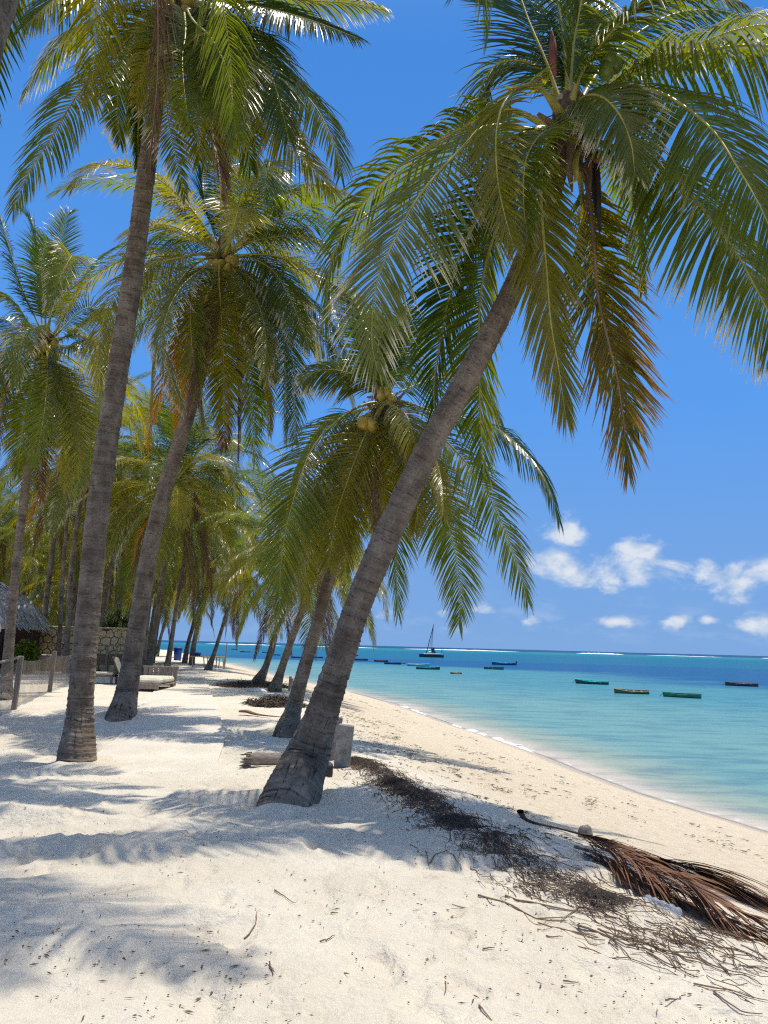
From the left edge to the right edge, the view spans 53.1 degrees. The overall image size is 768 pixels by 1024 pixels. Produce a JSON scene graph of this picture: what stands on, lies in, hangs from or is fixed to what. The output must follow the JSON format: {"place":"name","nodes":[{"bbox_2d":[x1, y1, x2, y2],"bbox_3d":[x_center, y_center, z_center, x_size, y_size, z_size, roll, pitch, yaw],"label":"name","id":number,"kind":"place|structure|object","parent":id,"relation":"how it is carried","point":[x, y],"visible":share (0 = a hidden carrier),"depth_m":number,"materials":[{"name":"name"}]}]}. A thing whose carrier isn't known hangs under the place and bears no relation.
{"place":"outdoors","nodes":[
{"label":"outdoors","id":0,"kind":"place"},
{"bbox_2d":[247,688,268,691],"bbox_3d":[-4.078,5.761,24.807,0.720,0.161,0.434,2,-10,0],"label":"pale stone","id":1,"kind":"object","parent":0,"point":[257,690],"visible":0.66,"depth_m":24.66,"materials":[{"name":"white stone"}]},
{"bbox_2d":[326,762,333,776],"bbox_3d":[-0.674,3.114,9.261,0.132,0.204,0.116,-6,-13,38],"label":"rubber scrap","id":2,"kind":"object","parent":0,"point":[330,767],"visible":0.43,"depth_m":9.22,"materials":[{"name":"black rubber"}]},
{"bbox_2d":[0,650,767,1023],"bbox_3d":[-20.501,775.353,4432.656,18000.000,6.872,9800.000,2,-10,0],"label":"sand ground","id":3,"kind":"structure","parent":0,"point":[214,886],"depth_m":4.92,"materials":[{"name":"beige sand"}]},
{"bbox_2d":[0,477,49,577],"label":"coconut palm","id":4,"kind":"object","parent":3,"relation":"on","point":[4,552],"visible":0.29,"depth_m":50.09,"materials":[{"name":"green plant"}]},
{"bbox_2d":[13,639,40,673],"bbox_3d":[-15.309,6.173,32.881,1.271,1.585,1.195,2,-10,0],"label":"leafy shrub","id":5,"kind":"object","parent":3,"relation":"on","point":[30,650],"visible":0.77,"depth_m":32.69,"materials":[{"name":"green plant"}]},
{"bbox_2d":[0,474,53,573],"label":"coconut palm","id":6,"kind":"object","parent":3,"relation":"on","point":[4,503],"visible":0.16,"depth_m":49.86,"materials":[{"name":"green plant"}]},
{"bbox_2d":[0,582,56,669],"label":"thatched hut","id":7,"kind":"object","parent":3,"relation":"on","point":[31,623],"visible":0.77,"depth_m":34.44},
{"bbox_2d":[18,591,39,608],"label":"string lights","id":8,"kind":"object","parent":7,"relation":"hanging from","point":[37,595],"visible":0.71,"depth_m":31.85,"materials":[{"name":"white rubber"}]},
{"bbox_2d":[0,508,58,597],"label":"coconut palm","id":9,"kind":"object","parent":3,"relation":"on","point":[22,559],"visible":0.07,"depth_m":55.15,"materials":[{"name":"green plant"}]},
{"bbox_2d":[0,651,69,709],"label":"net fence","id":10,"kind":"object","parent":3,"relation":"on","point":[18,679],"visible":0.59,"depth_m":16.37,"materials":[{"name":"wood"}]},
{"bbox_2d":[0,505,71,619],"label":"coconut palm","id":11,"kind":"object","parent":3,"relation":"on","point":[35,564],"visible":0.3,"depth_m":48.95,"materials":[{"name":"green plant"}]},
{"bbox_2d":[1,472,80,594],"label":"coconut palm","id":12,"kind":"object","parent":3,"relation":"on","point":[31,548],"visible":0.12,"depth_m":55.19,"materials":[{"name":"green plant"}]},
{"bbox_2d":[1,521,83,611],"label":"coconut palm","id":13,"kind":"object","parent":3,"relation":"on","point":[24,593],"visible":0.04,"depth_m":54.79,"materials":[{"name":"green plant"}]},
{"bbox_2d":[13,511,75,603],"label":"coconut palm","id":14,"kind":"object","parent":3,"relation":"on","point":[40,566],"visible":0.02,"depth_m":58.92,"materials":[{"name":"green plant"}]},
{"bbox_2d":[0,464,110,622],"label":"coconut palm","id":15,"kind":"object","parent":3,"relation":"on","point":[45,606],"visible":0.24,"depth_m":42.74,"materials":[{"name":"green plant"}]},
{"bbox_2d":[0,458,133,625],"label":"coconut palm","id":16,"kind":"object","parent":3,"relation":"on","point":[76,574],"visible":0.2,"depth_m":45.05,"materials":[{"name":"green plant"}]},
{"bbox_2d":[9,525,133,626],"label":"coconut palm","id":17,"kind":"object","parent":3,"relation":"on","point":[52,610],"visible":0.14,"depth_m":46.66,"materials":[{"name":"green plant"}]},
{"bbox_2d":[31,484,111,572],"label":"coconut palm","id":18,"kind":"object","parent":3,"relation":"on","point":[67,539],"visible":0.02,"depth_m":53.80,"materials":[{"name":"green plant"}]},
{"bbox_2d":[0,395,152,671],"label":"coconut palm","id":19,"kind":"object","parent":3,"relation":"on","point":[30,515],"visible":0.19,"depth_m":35.89,"materials":[{"name":"green plant"}]},
{"bbox_2d":[0,196,153,699],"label":"coconut palm","id":20,"kind":"object","parent":3,"relation":"on","point":[56,387],"visible":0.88,"depth_m":20.18,"materials":[{"name":"green plant"}]},
{"bbox_2d":[37,626,126,671],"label":"stone wall","id":21,"kind":"structure","parent":3,"relation":"on","point":[107,635],"depth_m":36.89,"materials":[{"name":"beige stone"}]},
{"bbox_2d":[0,365,173,673],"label":"coconut palm","id":22,"kind":"object","parent":3,"relation":"on","point":[65,660],"visible":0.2,"depth_m":33.63,"materials":[{"name":"green plant"}]},
{"bbox_2d":[21,586,158,655],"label":"undergrowth","id":23,"kind":"object","parent":3,"relation":"on","point":[56,624],"visible":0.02,"depth_m":51.20,"materials":[{"name":"green plant"}]},
{"bbox_2d":[63,508,130,578],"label":"coconut palm","id":24,"kind":"object","parent":3,"relation":"on","point":[115,558],"visible":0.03,"depth_m":59.24,"materials":[{"name":"green plant"}]},
{"bbox_2d":[95,656,120,683],"bbox_3d":[-9.574,5.534,26.852,1.381,0.978,0.780,2,-10,0],"label":"sun lounger","id":25,"kind":"object","parent":3,"relation":"on","point":[109,674],"visible":0.5,"depth_m":26.59,"materials":[{"name":"beige fabric"}]},
{"bbox_2d":[96,644,123,671],"bbox_3d":[-12.392,6.658,34.796,1.750,1.311,0.130,2,-10,0],"label":"timber frame","id":26,"kind":"object","parent":3,"relation":"on","point":[106,659],"visible":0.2,"depth_m":34.82,"materials":[{"name":"grey wood"}]},
{"bbox_2d":[99,604,129,627],"bbox_3d":[-13.687,6.356,39.008,2.588,3.554,1.933,2,-10,0],"label":"pandanus bush","id":27,"kind":"object","parent":3,"relation":"on","point":[108,621],"visible":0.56,"depth_m":38.96,"materials":[{"name":"green plant"}]},
{"bbox_2d":[58,504,186,627],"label":"coconut palm","id":28,"kind":"object","parent":3,"relation":"on","point":[119,598],"visible":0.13,"depth_m":44.03,"materials":[{"name":"green plant"}]},
{"bbox_2d":[0,0,258,181],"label":"coconut palm","id":29,"kind":"object","parent":3,"relation":"on","point":[9,10],"visible":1,"depth_m":8.56,"materials":[{"name":"green plant"}]},
{"bbox_2d":[64,416,196,625],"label":"coconut palm","id":30,"kind":"object","parent":3,"relation":"on","point":[107,587],"visible":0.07,"depth_m":42.01,"materials":[{"name":"green plant"}]},
{"bbox_2d":[101,533,169,620],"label":"coconut palm","id":31,"kind":"object","parent":3,"relation":"on","point":[129,596],"visible":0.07,"depth_m":55.34,"materials":[{"name":"green plant"}]},
{"bbox_2d":[108,499,188,620],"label":"coconut palm","id":32,"kind":"object","parent":3,"relation":"on","point":[129,585],"visible":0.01,"depth_m":48.84,"materials":[{"name":"green plant"}]},
{"bbox_2d":[91,653,224,786],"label":"footpath","id":33,"kind":"structure","parent":3,"relation":"on","point":[178,726],"depth_m":13.00,"materials":[{"name":"white coral sand"}]},
{"bbox_2d":[53,378,262,675],"bbox_3d":[-8.959,0.912,30.451,8.014,11.863,8.024,6,-11,-26],"label":"coconut palm","id":34,"kind":"object","parent":3,"relation":"on","point":[176,501],"visible":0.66,"depth_m":30.86,"materials":[{"name":"green plant"}]},
{"bbox_2d":[101,528,214,662],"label":"coconut palm","id":35,"kind":"object","parent":3,"relation":"on","point":[162,611],"visible":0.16,"depth_m":51.82,"materials":[{"name":"green plant"}]},
{"bbox_2d":[139,666,178,690],"bbox_3d":[-7.515,5.398,24.801,1.200,0.790,2.235,2,-10,0],"label":"daybed","id":36,"kind":"object","parent":3,"relation":"on","point":[156,679],"visible":0.84,"depth_m":25.32,"materials":[{"name":"beige fabric"}]},
{"bbox_2d":[148,577,195,639],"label":"coconut palm","id":37,"kind":"object","parent":3,"relation":"on","point":[153,610],"visible":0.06,"depth_m":69.94,"materials":[{"name":"green plant"}]},
{"bbox_2d":[124,480,226,665],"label":"coconut palm","id":38,"kind":"object","parent":3,"relation":"on","point":[149,639],"visible":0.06,"depth_m":43.97,"materials":[{"name":"green plant"}]},
{"bbox_2d":[174,647,182,660],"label":"blue bin","id":39,"kind":"object","parent":3,"relation":"on","point":[177,653],"visible":0.85,"depth_m":57.64,"materials":[{"name":"plastic"}]},
{"bbox_2d":[78,349,283,673],"bbox_3d":[-8.733,0.335,33.689,9.156,14.145,9.095,2,-10,0],"label":"coconut palm","id":40,"kind":"object","parent":3,"relation":"on","point":[233,448],"visible":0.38,"depth_m":32.95,"materials":[{"name":"green plant"}]},
{"bbox_2d":[151,555,213,655],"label":"coconut palm","id":41,"kind":"object","parent":3,"relation":"on","point":[159,641],"visible":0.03,"depth_m":68.92,"materials":[{"name":"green plant"}]},
{"bbox_2d":[112,431,266,669],"bbox_3d":[-9.733,1.749,38.289,8.292,12.929,7.793,2,-10,0],"label":"coconut palm","id":42,"kind":"object","parent":3,"relation":"on","point":[180,578],"visible":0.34,"depth_m":37.44,"materials":[{"name":"green plant"}]},
{"bbox_2d":[3,0,392,762],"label":"coconut palm","id":43,"kind":"object","parent":3,"relation":"on","point":[187,94],"visible":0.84,"depth_m":9.89,"materials":[{"name":"green plant"}]},
{"bbox_2d":[191,643,227,668],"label":"bamboo table","id":44,"kind":"object","parent":3,"relation":"on","point":[224,659],"visible":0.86,"depth_m":45.84,"materials":[{"name":"beige wood"}]},
{"bbox_2d":[190,652,200,655],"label":"blue tarp","id":45,"kind":"object","parent":44,"relation":"on","point":[196,654],"visible":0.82,"depth_m":46.05,"materials":[{"name":"plastic"}]},
{"bbox_2d":[162,491,259,663],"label":"coconut palm","id":46,"kind":"object","parent":3,"relation":"on","point":[185,654],"visible":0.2,"depth_m":50.98,"materials":[{"name":"green plant"}]},
{"bbox_2d":[44,116,390,721],"bbox_3d":[-3.533,-2.066,16.171,7.264,13.700,7.618,2,-10,0],"label":"coconut palm","id":47,"kind":"object","parent":3,"relation":"on","point":[255,305],"visible":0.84,"depth_m":15.85,"materials":[{"name":"green plant"}]},
{"bbox_2d":[169,500,271,664],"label":"coconut palm","id":48,"kind":"object","parent":3,"relation":"on","point":[194,642],"visible":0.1,"depth_m":49.24,"materials":[{"name":"green plant"}]},
{"bbox_2d":[176,500,291,669],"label":"coconut palm","id":49,"kind":"object","parent":3,"relation":"on","point":[204,606],"visible":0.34,"depth_m":42.45,"materials":[{"name":"green plant"}]},
{"bbox_2d":[213,676,287,688],"bbox_3d":[-4.704,6.217,27.714,3.032,0.598,2.206,2,-10,0],"label":"debris heap","id":50,"kind":"object","parent":3,"relation":"on","point":[248,683],"visible":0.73,"depth_m":27.31,"materials":[{"name":"brown plant"}]},
{"bbox_2d":[244,912,256,938],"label":"dry stick","id":51,"kind":"object","parent":3,"relation":"on","point":[252,927],"visible":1,"depth_m":4.25,"materials":[{"name":"brown wood"}]},
{"bbox_2d":[238,710,280,716],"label":"stick","id":52,"kind":"object","parent":3,"relation":"on","point":[248,712],"visible":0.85,"depth_m":16.20,"materials":[{"name":"brown wood"}]},
{"bbox_2d":[239,752,282,766],"bbox_3d":[-1.467,3.196,9.957,0.820,0.186,0.200,5,-10,-18],"label":"driftwood log","id":53,"kind":"object","parent":3,"relation":"on","point":[256,759],"visible":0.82,"depth_m":9.85,"materials":[{"name":"grey wood"}]},
{"bbox_2d":[241,692,307,707],"bbox_3d":[-2.750,4.839,19.465,1.934,0.518,1.706,2,-10,0],"label":"debris heap","id":54,"kind":"object","parent":3,"relation":"on","point":[273,701],"visible":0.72,"depth_m":19.17,"materials":[{"name":"brown plant"}]},
{"bbox_2d":[185,460,380,682],"bbox_3d":[-3.811,2.493,30.376,7.265,9.028,7.981,-5,-12,32],"label":"coconut palm","id":55,"kind":"object","parent":3,"relation":"on","point":[261,674],"visible":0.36,"depth_m":30.09,"materials":[{"name":"green plant"}]},
{"bbox_2d":[288,676,291,690],"bbox_3d":[-3.228,5.958,26.263,0.131,0.677,0.086,2,-10,0],"label":"stake","id":56,"kind":"object","parent":3,"relation":"on","point":[289,684],"visible":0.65,"depth_m":26.25,"materials":[{"name":"grey wood"}]},
{"bbox_2d":[211,469,407,691],"bbox_3d":[-2.485,2.100,25.666,6.745,8.266,6.515,2,-10,0],"label":"coconut palm","id":57,"kind":"object","parent":3,"relation":"on","point":[276,683],"visible":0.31,"depth_m":25.19,"materials":[{"name":"green plant"}]},
{"bbox_2d":[329,717,342,759],"bbox_3d":[-0.718,3.188,10.642,0.276,0.723,0.097,1,-10,3],"label":"concrete slab","id":58,"kind":"object","parent":3,"relation":"on","point":[333,749],"depth_m":10.61,"materials":[{"name":"grey concrete"}]},
{"bbox_2d":[334,723,353,767],"bbox_3d":[-0.520,3.071,9.899,0.266,0.673,0.095,-1,-10,14],"label":"concrete slab","id":59,"kind":"object","parent":3,"relation":"on","point":[344,743],"depth_m":9.87,"materials":[{"name":"grey concrete"}]},
{"bbox_2d":[3,764,766,1023],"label":"leaf litter","id":60,"kind":"object","parent":3,"relation":"on","point":[323,927],"visible":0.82,"depth_m":3.91,"materials":[{"name":"brown plant"}]},
{"bbox_2d":[251,282,563,738],"bbox_3d":[0.546,-0.103,13.870,5.623,9.123,3.456,2,-10,0],"label":"coconut palm","id":61,"kind":"object","parent":3,"relation":"on","point":[380,445],"visible":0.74,"depth_m":13.22,"materials":[{"name":"green plant"}]},
{"bbox_2d":[474,0,495,55],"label":"coconut palm","id":62,"kind":"object","parent":3,"relation":"on","point":[487,25],"visible":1,"depth_m":8.60,"materials":[{"name":"green plant"}]},
{"bbox_2d":[478,1004,491,1019],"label":"dry stick","id":63,"kind":"object","parent":3,"relation":"on","point":[480,1006],"visible":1,"depth_m":3.36,"materials":[{"name":"brown wood"}]},
{"bbox_2d":[333,756,645,920],"bbox_3d":[0.433,2.839,7.471,0.874,0.210,6.419,4,-10,-15],"label":"wrack seagrass","id":64,"kind":"object","parent":3,"relation":"on","point":[449,819],"visible":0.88,"depth_m":6.27},
{"bbox_2d":[243,674,767,933],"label":"seaweed scraps","id":65,"kind":"object","parent":3,"relation":"on","point":[591,804],"visible":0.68,"depth_m":11.53,"materials":[{"name":"brown plant"}]},
{"bbox_2d":[256,0,767,807],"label":"coconut palm","id":66,"kind":"object","parent":3,"relation":"on","point":[568,134],"visible":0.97,"depth_m":8.10,"materials":[{"name":"green plant"}]},
{"bbox_2d":[478,894,579,923],"bbox_3d":[0.850,2.383,4.605,0.731,0.044,0.102,-6,-13,39],"label":"dry stick","id":67,"kind":"object","parent":3,"relation":"on","point":[544,918],"visible":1,"depth_m":4.57,"materials":[{"name":"brown wood"}]},
{"bbox_2d":[332,757,767,1004],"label":"wrack twigs","id":68,"kind":"object","parent":3,"relation":"on","point":[693,936],"visible":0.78,"depth_m":4.71,"materials":[{"name":"brown plant"}]},
{"bbox_2d":[505,894,615,918],"bbox_3d":[1.055,2.377,4.641,0.725,0.050,0.096,-5,-12,34],"label":"dry stick","id":69,"kind":"object","parent":3,"relation":"on","point":[560,908],"visible":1,"depth_m":4.59,"materials":[{"name":"brown wood"}]},
{"bbox_2d":[538,922,595,936],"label":"dry stick","id":70,"kind":"object","parent":3,"relation":"on","point":[562,928],"visible":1,"depth_m":4.30,"materials":[{"name":"brown wood"}]},
{"bbox_2d":[577,824,592,838],"bbox_3d":[1.933,3.072,7.389,0.139,0.137,0.095,6,-11,-24],"label":"coconut husk","id":71,"kind":"object","parent":3,"relation":"on","point":[585,829],"visible":0.69,"depth_m":7.37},
{"bbox_2d":[577,924,660,952],"bbox_3d":[1.257,2.286,4.129,0.512,0.027,0.096,-8,-13,43],"label":"dry stick","id":72,"kind":"object","parent":3,"relation":"on","point":[591,929],"visible":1,"depth_m":4.11,"materials":[{"name":"brown wood"}]},
{"bbox_2d":[605,919,635,928],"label":"dry stick","id":73,"kind":"object","parent":3,"relation":"on","point":[618,924],"visible":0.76,"depth_m":4.34,"materials":[{"name":"brown wood"}]},
{"bbox_2d":[597,928,678,947],"bbox_3d":[1.351,2.280,4.115,0.457,0.032,0.033,-7,-13,40],"label":"dry stick","id":74,"kind":"object","parent":3,"relation":"on","point":[632,938],"visible":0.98,"depth_m":4.13,"materials":[{"name":"brown wood"}]},
{"bbox_2d":[517,809,767,911],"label":"fallen palm frond","id":75,"kind":"object","parent":3,"relation":"on","point":[755,899],"visible":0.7,"depth_m":5.96,"materials":[{"name":"brown plant"}]},
{"bbox_2d":[615,935,710,963],"bbox_3d":[1.439,2.264,3.992,0.498,0.027,0.107,-4,-12,31],"label":"dry stick","id":76,"kind":"object","parent":3,"relation":"on","point":[625,938],"visible":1,"depth_m":3.97,"materials":[{"name":"brown wood"}]},
{"bbox_2d":[574,835,767,947],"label":"frond","id":77,"kind":"object","parent":3,"relation":"on","point":[648,883],"visible":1,"depth_m":4.68,"materials":[{"name":"brown plant"}]},
{"bbox_2d":[646,951,696,976],"bbox_3d":[1.427,2.245,3.819,0.009,0.032,0.291,9,-12,-35],"label":"dry stick","id":78,"kind":"object","parent":3,"relation":"on","point":[668,963],"visible":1,"depth_m":3.84,"materials":[{"name":"brown wood"}]},
{"bbox_2d":[654,932,735,956],"bbox_3d":[1.608,2.259,4.020,0.031,0.022,0.446,10,-13,-40],"label":"dry stick","id":79,"kind":"object","parent":3,"relation":"on","point":[693,945],"visible":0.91,"depth_m":4.01,"materials":[{"name":"brown wood"}]},
{"bbox_2d":[697,955,755,976],"bbox_3d":[1.679,2.238,3.783,0.009,0.026,0.290,10,-13,-41],"label":"dry stick","id":80,"kind":"object","parent":3,"relation":"on","point":[724,968],"visible":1,"depth_m":3.79,"materials":[{"name":"brown wood"}]},
{"bbox_2d":[693,983,767,1000],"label":"dry stick","id":81,"kind":"object","parent":3,"relation":"on","point":[725,989],"visible":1,"depth_m":3.55,"materials":[{"name":"brown wood"}]},
{"bbox_2d":[705,938,767,963],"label":"dry stick","id":82,"kind":"object","parent":3,"relation":"on","point":[730,948],"visible":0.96,"depth_m":3.95,"materials":[{"name":"brown wood"}]},
{"bbox_2d":[713,991,762,1013],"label":"dry stick","id":83,"kind":"object","parent":3,"relation":"on","point":[716,993],"visible":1,"depth_m":3.44,"materials":[{"name":"brown wood"}]},
{"bbox_2d":[0,0,767,655],"label":"sky","id":84,"kind":"structure","parent":0,"point":[678,564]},
{"bbox_2d":[157,640,767,831],"bbox_3d":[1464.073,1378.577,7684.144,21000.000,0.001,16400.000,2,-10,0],"label":"sea water","id":85,"kind":"structure","parent":0,"point":[707,753],"depth_m":46.26,"materials":[{"name":"teal liquid"}]},
{"bbox_2d":[384,662,400,664],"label":"boat","id":86,"kind":"object","parent":85,"relation":"on","point":[398,663],"visible":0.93,"depth_m":138.58,"materials":[{"name":"paint"}]},
{"bbox_2d":[407,663,429,666],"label":"boat","id":87,"kind":"object","parent":85,"relation":"on","point":[415,664],"visible":0.9,"depth_m":129.58,"materials":[{"name":"paint"}]},
{"bbox_2d":[416,666,439,669],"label":"boat","id":88,"kind":"object","parent":85,"relation":"on","point":[429,668],"visible":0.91,"depth_m":112.59,"materials":[{"name":"paint"}]},
{"bbox_2d":[419,624,443,657],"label":"sailing boat","id":89,"kind":"object","parent":85,"relation":"on","point":[432,653],"visible":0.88,"depth_m":246.98,"materials":[{"name":"paint"}]},
{"bbox_2d":[212,643,703,656],"bbox_3d":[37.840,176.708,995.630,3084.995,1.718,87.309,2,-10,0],"label":"reef breakers","id":90,"kind":"object","parent":85,"relation":"in","point":[503,651],"visible":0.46,"depth_m":1002.01,"materials":[{"name":"white liquid"}]},
{"bbox_2d":[400,705,533,752],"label":"shore wavelets","id":91,"kind":"object","parent":85,"relation":"on","point":[510,743],"visible":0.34,"depth_m":28.19,"materials":[{"name":"white liquid"}]},
{"bbox_2d":[484,667,503,669],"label":"boat","id":92,"kind":"object","parent":85,"relation":"on","point":[498,668],"visible":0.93,"depth_m":122.07,"materials":[{"name":"paint"}]},
{"bbox_2d":[491,661,516,664],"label":"boat","id":93,"kind":"object","parent":85,"relation":"on","point":[504,663],"visible":0.88,"depth_m":158.71,"materials":[{"name":"paint"}]},
{"bbox_2d":[572,678,608,684],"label":"boat","id":94,"kind":"object","parent":85,"relation":"on","point":[584,681],"visible":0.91,"depth_m":77.30,"materials":[{"name":"paint"}]},
{"bbox_2d":[614,688,649,693],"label":"boat","id":95,"kind":"object","parent":85,"relation":"on","point":[627,691],"visible":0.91,"depth_m":61.26,"materials":[{"name":"paint"}]},
{"bbox_2d":[660,691,701,698],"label":"boat","id":96,"kind":"object","parent":85,"relation":"on","point":[682,695],"visible":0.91,"depth_m":57.80,"materials":[{"name":"paint"}]},
{"bbox_2d":[724,681,757,686],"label":"boat","id":97,"kind":"object","parent":85,"relation":"on","point":[727,683],"visible":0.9,"depth_m":82.44,"materials":[{"name":"paint"}]}
]}

